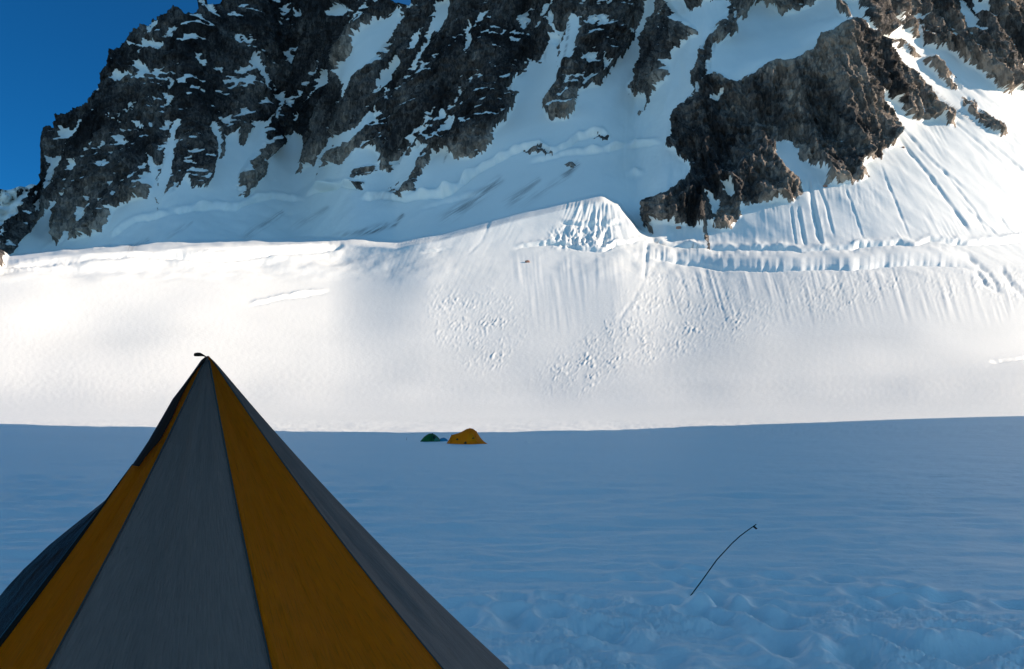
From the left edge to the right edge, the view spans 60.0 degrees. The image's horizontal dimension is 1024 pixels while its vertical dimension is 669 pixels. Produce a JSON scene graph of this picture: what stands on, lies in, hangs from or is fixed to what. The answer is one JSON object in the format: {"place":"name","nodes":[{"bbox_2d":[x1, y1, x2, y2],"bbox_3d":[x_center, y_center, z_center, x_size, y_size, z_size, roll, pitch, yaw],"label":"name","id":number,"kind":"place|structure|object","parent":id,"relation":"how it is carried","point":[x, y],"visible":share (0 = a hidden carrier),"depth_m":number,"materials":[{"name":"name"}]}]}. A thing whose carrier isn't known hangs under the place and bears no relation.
{"place":"outdoors","nodes":[
{"label":"outdoors","id":0,"kind":"place"},
{"bbox_2d":[0,184,34,227],"bbox_3d":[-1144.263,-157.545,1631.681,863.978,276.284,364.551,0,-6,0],"label":"distant ridge","id":1,"kind":"structure","parent":0,"point":[11,200],"depth_m":1673.15,"materials":[{"name":"white snow"}]},
{"bbox_2d":[0,0,410,189],"label":"sky","id":2,"kind":"structure","parent":0,"point":[53,53],"materials":[{"name":"blue"}]},
{"bbox_2d":[0,0,1023,275],"bbox_3d":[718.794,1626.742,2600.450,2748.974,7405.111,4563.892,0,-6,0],"label":"mountain","id":3,"kind":"structure","parent":0,"point":[542,132],"depth_m":1018.66,"materials":[{"name":"white snow"}]},
{"bbox_2d":[0,421,1023,668],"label":"glacier","id":4,"kind":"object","parent":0,"point":[606,545],"visible":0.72,"depth_m":13.13,"materials":[{"name":"snow"}]},
{"bbox_2d":[0,352,508,668],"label":"pyramid tent","id":5,"kind":"object","parent":4,"relation":"on","point":[220,527],"visible":1,"depth_m":3.04,"materials":[{"name":"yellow fabric"}]},
{"bbox_2d":[132,357,206,465],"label":"door cover","id":6,"kind":"structure","parent":5,"relation":"in","point":[162,425],"depth_m":3.33,"materials":[{"name":"fabric"}]},
{"bbox_2d":[420,433,439,441],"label":"dome tent","id":7,"kind":"object","parent":4,"relation":"on","point":[431,437],"visible":0.98,"depth_m":77.36,"materials":[{"name":"green fabric"}]},
{"bbox_2d":[447,428,486,443],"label":"expedition tent","id":8,"kind":"object","parent":4,"relation":"on","point":[469,436],"visible":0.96,"depth_m":66.47,"materials":[{"name":"fabric"}]},
{"bbox_2d":[467,433,478,443],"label":"door panel","id":9,"kind":"structure","parent":8,"relation":"in","point":[470,435],"depth_m":66.24,"materials":[{"name":"fabric"}]},
{"bbox_2d":[690,524,756,595],"bbox_3d":[1.878,2.033,7.934,0.656,0.667,0.040,0,-6,-3],"label":"trail wand","id":10,"kind":"object","parent":4,"relation":"on","point":[720,556],"visible":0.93,"depth_m":7.95,"materials":[{"name":"black wood"}]},
{"bbox_2d":[0,255,1023,421],"bbox_3d":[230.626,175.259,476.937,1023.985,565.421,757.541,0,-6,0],"label":"snow slope","id":11,"kind":"structure","parent":0,"point":[278,338],"depth_m":444.21,"materials":[{"name":"snow"}]}
]}

